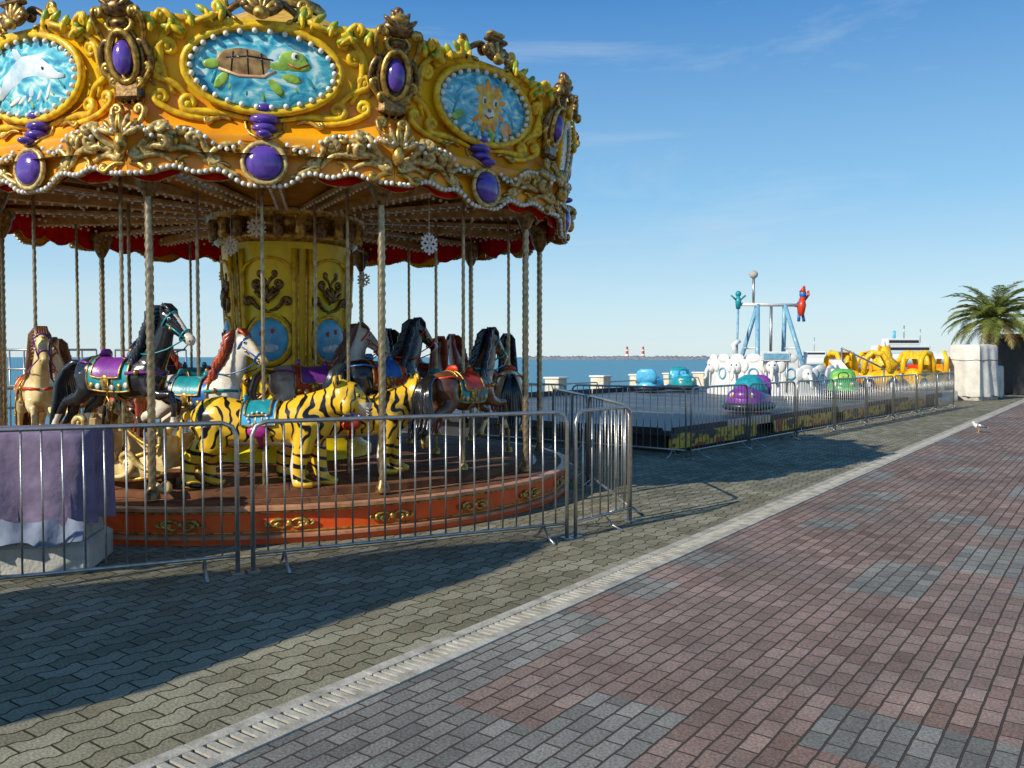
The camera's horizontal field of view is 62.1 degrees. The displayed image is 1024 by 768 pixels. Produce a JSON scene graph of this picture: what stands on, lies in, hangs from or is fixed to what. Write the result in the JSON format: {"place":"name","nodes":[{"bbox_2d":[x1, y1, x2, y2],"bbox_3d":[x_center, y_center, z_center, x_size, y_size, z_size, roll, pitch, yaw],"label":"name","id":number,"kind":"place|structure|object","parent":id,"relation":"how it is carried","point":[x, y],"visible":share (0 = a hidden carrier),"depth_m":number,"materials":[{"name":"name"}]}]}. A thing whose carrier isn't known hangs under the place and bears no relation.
{"place":"outdoors","nodes":[
{"label":"outdoors","id":0,"kind":"place"},
{"bbox_2d":[66,408,142,438],"bbox_3d":[-4.859,0.538,10.255,0.680,0.692,1.045,0,2,-10],"label":"carousel chariot","id":1,"kind":"object","parent":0,"point":[93,420],"visible":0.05,"depth_m":9.89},
{"bbox_2d":[6,357,943,425],"bbox_3d":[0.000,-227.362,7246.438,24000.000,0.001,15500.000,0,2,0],"label":"sea","id":2,"kind":"structure","parent":0,"point":[576,371],"depth_m":214.29,"materials":[{"name":"teal liquid"}]},
{"bbox_2d":[529,355,745,359],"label":"breakwater","id":3,"kind":"object","parent":2,"relation":"in","point":[667,357],"visible":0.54,"depth_m":839.02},
{"bbox_2d":[802,337,844,365],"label":"ship","id":4,"kind":"object","parent":2,"relation":"on","point":[815,358],"visible":0.46,"depth_m":268.66,"materials":[{"name":"white paint"}]},
{"bbox_2d":[859,326,948,366],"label":"ship","id":5,"kind":"object","parent":2,"relation":"on","point":[898,346],"visible":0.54,"depth_m":247.54,"materials":[{"name":"white paint"}]},
{"bbox_2d":[0,373,1023,767],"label":"paved plaza","id":6,"kind":"structure","parent":0,"point":[118,667],"depth_m":5.60,"materials":[{"name":"grey stone"}]},
{"bbox_2d":[0,424,115,575],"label":"covered control box","id":7,"kind":"object","parent":6,"relation":"on","point":[10,542],"visible":0.77,"depth_m":6.16,"materials":[{"name":"fabric"}]},
{"bbox_2d":[6,349,187,431],"bbox_3d":[-8.939,0.149,17.748,4.147,1.774,0.410,0,2,-9],"label":"ride enclosure fence","id":8,"kind":"object","parent":6,"relation":"on","point":[23,368],"visible":0.23,"depth_m":17.59,"materials":[{"name":"metal"}]},
{"bbox_2d":[0,421,244,583],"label":"crowd barrier","id":9,"kind":"object","parent":6,"relation":"on","point":[236,555],"visible":1,"depth_m":5.93,"materials":[{"name":"metal"}]},
{"bbox_2d":[0,0,580,545],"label":"carousel","id":10,"kind":"object","parent":6,"relation":"on","point":[396,126],"visible":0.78,"depth_m":7.71,"materials":[{"name":"yellow paint"}]},
{"bbox_2d":[14,195,55,424],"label":"carousel horse","id":11,"kind":"object","parent":10,"relation":"attached to","point":[33,388],"visible":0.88,"depth_m":8.67},
{"bbox_2d":[52,224,102,423],"bbox_3d":[-5.528,-0.594,10.831,0.416,2.900,1.637,0,2,5],"label":"carousel horse","id":12,"kind":"object","parent":10,"relation":"attached to","point":[61,356],"visible":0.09,"depth_m":10.48},
{"bbox_2d":[102,202,141,437],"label":"carousel horse","id":13,"kind":"object","parent":10,"relation":"attached to","point":[111,412],"visible":0.24,"depth_m":9.38},
{"bbox_2d":[49,176,195,451],"bbox_3d":[-3.649,-0.503,7.965,1.626,2.900,0.416,1,2,18],"label":"carousel horse","id":14,"kind":"object","parent":10,"relation":"attached to","point":[102,377],"visible":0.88,"depth_m":7.86},
{"bbox_2d":[71,410,204,494],"bbox_3d":[-3.431,0.613,7.886,1.045,0.692,0.680,0,2,13],"label":"carousel chariot","id":15,"kind":"object","parent":10,"relation":"attached to","point":[135,450],"visible":0.47,"depth_m":7.66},
{"bbox_2d":[167,241,210,437],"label":"carousel horse","id":16,"kind":"object","parent":10,"relation":"attached to","point":[174,365],"visible":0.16,"depth_m":12.47},
{"bbox_2d":[133,192,268,471],"bbox_3d":[-3.262,-0.531,8.839,1.628,2.900,0.416,0,2,15],"label":"carousel horse","id":17,"kind":"object","parent":10,"relation":"attached to","point":[224,374],"visible":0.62,"depth_m":8.69},
{"bbox_2d":[177,188,373,488],"bbox_3d":[-2.233,-0.497,7.825,1.913,2.904,0.448,0,2,-3],"label":"carousel tiger","id":18,"kind":"object","parent":10,"relation":"attached to","point":[340,396],"visible":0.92,"depth_m":7.72},
{"bbox_2d":[247,202,386,400],"bbox_3d":[-2.154,-0.546,9.306,1.637,2.900,0.416,-1,2,-27],"label":"carousel horse","id":19,"kind":"object","parent":10,"relation":"attached to","point":[288,382],"visible":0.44,"depth_m":9.22},
{"bbox_2d":[257,190,421,479],"bbox_3d":[-1.605,-0.522,8.620,1.913,2.904,0.448,-1,2,-23],"label":"carousel tiger","id":20,"kind":"object","parent":10,"relation":"attached to","point":[398,398],"visible":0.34,"depth_m":8.60},
{"bbox_2d":[322,317,437,423],"bbox_3d":[-1.420,-0.547,9.332,0.416,2.900,1.629,2,2,42],"label":"carousel horse","id":21,"kind":"object","parent":10,"relation":"attached to","point":[404,357],"visible":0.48,"depth_m":9.35},
{"bbox_2d":[376,234,428,442],"bbox_3d":[-1.429,-0.626,11.828,0.416,2.900,1.637,-2,2,-43],"label":"carousel horse","id":22,"kind":"object","parent":10,"relation":"attached to","point":[391,335],"visible":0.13,"depth_m":11.80},
{"bbox_2d":[420,220,450,453],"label":"carousel horse","id":23,"kind":"object","parent":10,"relation":"attached to","point":[438,360],"visible":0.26,"depth_m":10.53},
{"bbox_2d":[407,199,508,469],"bbox_3d":[-0.516,-0.537,9.029,0.416,2.900,1.628,1,2,34],"label":"carousel horse","id":24,"kind":"object","parent":10,"relation":"attached to","point":[450,389],"visible":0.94,"depth_m":8.97},
{"bbox_2d":[446,238,497,440],"bbox_3d":[-0.584,-0.638,12.217,0.416,2.900,1.636,-1,2,-37],"label":"carousel horse","id":25,"kind":"object","parent":10,"relation":"attached to","point":[454,341],"visible":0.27,"depth_m":12.34},
{"bbox_2d":[493,221,522,451],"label":"carousel horse","id":26,"kind":"object","parent":10,"relation":"attached to","point":[507,380],"visible":0.83,"depth_m":10.34},
{"bbox_2d":[246,410,573,573],"bbox_3d":[-0.720,0.811,6.874,2.756,1.132,0.407,-1,2,-26],"label":"crowd barrier","id":27,"kind":"object","parent":6,"relation":"on","point":[254,569],"visible":1,"depth_m":6.78,"materials":[{"name":"metal"}]},
{"bbox_2d":[473,383,566,448],"bbox_3d":[0.099,0.540,15.421,2.270,1.132,0.407,2,2,40],"label":"crowd barrier","id":28,"kind":"object","parent":6,"relation":"on","point":[548,384],"visible":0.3,"depth_m":15.20,"materials":[{"name":"metal"}]},
{"bbox_2d":[552,388,598,483],"bbox_3d":[0.780,0.656,11.752,0.407,1.132,2.422,0,2,-8],"label":"crowd barrier","id":29,"kind":"object","parent":6,"relation":"on","point":[585,396],"visible":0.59,"depth_m":11.63,"materials":[{"name":"metal"}]},
{"bbox_2d":[128,399,1023,767],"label":"drain channel","id":30,"kind":"object","parent":6,"relation":"on","point":[244,737],"visible":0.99,"depth_m":4.62,"materials":[{"name":"concrete"}]},
{"bbox_2d":[569,405,636,537],"bbox_3d":[0.855,0.779,7.874,0.407,1.132,1.017,1,2,39],"label":"crowd barrier","id":31,"kind":"object","parent":6,"relation":"on","point":[578,414],"visible":1,"depth_m":7.81,"materials":[{"name":"metal"}]},
{"bbox_2d":[578,395,642,519],"bbox_3d":[1.050,0.730,9.428,0.407,1.132,2.259,0,2,-5],"label":"crowd barrier","id":32,"kind":"object","parent":6,"relation":"on","point":[614,403],"visible":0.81,"depth_m":9.17,"materials":[{"name":"metal"}]},
{"bbox_2d":[571,384,688,459],"bbox_3d":[1.873,0.586,13.958,2.270,1.132,0.407,2,2,40],"label":"crowd barrier","id":33,"kind":"object","parent":6,"relation":"on","point":[650,387],"visible":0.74,"depth_m":13.72,"materials":[{"name":"metal"}]},
{"bbox_2d":[401,385,939,451],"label":"bumper car rink","id":34,"kind":"structure","parent":6,"relation":"on","point":[453,427],"depth_m":18.04,"materials":[{"name":"metal"}]},
{"bbox_2d":[634,369,664,390],"bbox_3d":[4.774,-0.163,29.346,1.053,0.747,1.593,1,2,22],"label":"bumper car","id":35,"kind":"object","parent":34,"relation":"on","point":[647,377],"visible":0.9,"depth_m":28.74,"materials":[{"name":"blue paint"}]},
{"bbox_2d":[666,367,698,389],"bbox_3d":[6.000,-0.204,29.889,1.112,0.788,1.682,0,2,0],"label":"bumper car","id":36,"kind":"object","parent":34,"relation":"on","point":[682,377],"visible":0.92,"depth_m":29.34,"materials":[{"name":"teal paint"}]},
{"bbox_2d":[722,375,775,410],"bbox_3d":[5.197,0.173,18.630,1.053,0.756,1.593,1,2,30],"label":"bumper car","id":37,"kind":"object","parent":34,"relation":"on","point":[748,380],"visible":0.66,"depth_m":18.17,"materials":[{"name":"paint"}]},
{"bbox_2d":[824,369,863,396],"bbox_3d":[9.737,-0.049,24.993,1.112,0.788,1.682,1,2,20],"label":"bumper car","id":38,"kind":"object","parent":34,"relation":"on","point":[835,374],"visible":0.59,"depth_m":24.54,"materials":[{"name":"green paint"}]},
{"bbox_2d":[543,366,867,390],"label":"seawall balustrade posts","id":39,"kind":"object","parent":6,"relation":"on","point":[606,380],"visible":0.14,"depth_m":36.98,"materials":[{"name":"white concrete"}]},
{"bbox_2d":[687,384,752,458],"bbox_3d":[3.456,0.583,14.069,0.407,1.132,2.158,2,2,40],"label":"crowd barrier","id":40,"kind":"object","parent":6,"relation":"on","point":[710,387],"visible":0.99,"depth_m":13.96,"materials":[{"name":"metal"}]},
{"bbox_2d":[745,381,799,447],"bbox_3d":[4.849,0.529,15.756,0.407,1.132,2.158,2,2,40],"label":"crowd barrier","id":41,"kind":"object","parent":6,"relation":"on","point":[767,436],"visible":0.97,"depth_m":15.75,"materials":[{"name":"metal"}]},
{"bbox_2d":[703,270,884,395],"bbox_3d":[9.396,-1.540,28.156,5.798,4.490,4.567,1,2,17],"label":"swing ride","id":42,"kind":"object","parent":6,"relation":"on","point":[781,366],"visible":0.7,"depth_m":27.49,"materials":[{"name":"white paint"}]},
{"bbox_2d":[791,379,838,438],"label":"crowd barrier","id":43,"kind":"object","parent":6,"relation":"on","point":[811,428],"visible":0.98,"depth_m":17.35,"materials":[{"name":"metal"}]},
{"bbox_2d":[829,377,870,430],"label":"crowd barrier","id":44,"kind":"object","parent":6,"relation":"on","point":[865,391],"visible":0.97,"depth_m":19.01,"materials":[{"name":"metal"}]},
{"bbox_2d":[861,375,897,423],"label":"crowd barrier","id":45,"kind":"object","parent":6,"relation":"on","point":[892,396],"visible":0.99,"depth_m":20.81,"materials":[{"name":"metal"}]},
{"bbox_2d":[823,342,957,402],"bbox_3d":[14.000,-0.509,32.000,5.000,2.184,5.000,-1,2,-25],"label":"yellow car ride","id":46,"kind":"object","parent":6,"relation":"on","point":[881,356],"visible":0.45,"depth_m":30.73,"materials":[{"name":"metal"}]},
{"bbox_2d":[888,374,921,418],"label":"crowd barrier","id":47,"kind":"object","parent":6,"relation":"on","point":[895,409],"visible":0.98,"depth_m":22.49,"materials":[{"name":"metal"}]},
{"bbox_2d":[911,373,940,414],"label":"crowd barrier","id":48,"kind":"object","parent":6,"relation":"on","point":[929,392],"visible":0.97,"depth_m":24.16,"materials":[{"name":"metal"}]},
{"bbox_2d":[932,372,957,410],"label":"crowd barrier","id":49,"kind":"object","parent":6,"relation":"on","point":[945,399],"visible":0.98,"depth_m":25.66,"materials":[{"name":"metal"}]},
{"bbox_2d":[948,344,998,400],"bbox_3d":[17.245,-0.445,31.797,1.478,2.070,1.506,-1,2,-30],"label":"tarp covered kiosk","id":50,"kind":"object","parent":6,"relation":"on","point":[973,368],"visible":0.95,"depth_m":31.33,"materials":[{"name":"fabric"}]},
{"bbox_2d":[941,281,1023,365],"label":"palm tree","id":51,"kind":"object","parent":6,"relation":"on","point":[990,313],"visible":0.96,"depth_m":34.54,"materials":[{"name":"green plant"}]},
{"bbox_2d":[998,366,1003,396],"bbox_3d":[18.447,-0.101,32.611,0.570,1.210,0.638,-2,2,-40],"label":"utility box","id":52,"kind":"object","parent":6,"relation":"on","point":[1001,379],"visible":0.34,"depth_m":32.42,"materials":[{"name":"grey metal"}]},
{"bbox_2d":[999,334,1023,394],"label":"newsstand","id":53,"kind":"object","parent":6,"relation":"on","point":[1011,360],"visible":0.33,"depth_m":35.89,"materials":[{"name":"black metal"}]},
{"bbox_2d":[0,0,1023,356],"label":"sky","id":54,"kind":"structure","parent":0,"point":[867,156],"materials":[{"name":"blue"}]},
{"bbox_2d":[216,403,1023,767],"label":"brick promenade","id":55,"kind":"structure","parent":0,"point":[872,619],"depth_m":4.46,"materials":[{"name":"red brick"}]},
{"bbox_2d":[971,421,986,432],"bbox_3d":[9.867,0.907,17.934,0.335,0.241,0.126,1,2,20],"label":"seagull","id":56,"kind":"object","parent":55,"relation":"on","point":[978,426],"visible":1,"depth_m":17.91,"materials":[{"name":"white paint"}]},
{"label":"ground","id":57,"kind":"structure","parent":0,"visible":0},
{"bbox_2d":[7,377,698,421],"bbox_3d":[-1.040,0.149,30.351,70.249,0.975,97.368,0,2,0],"label":"seawall railing","id":58,"kind":"object","parent":57,"relation":"on","point":[10,388],"depth_m":35.73,"materials":[{"name":"white metal"}]}
]}

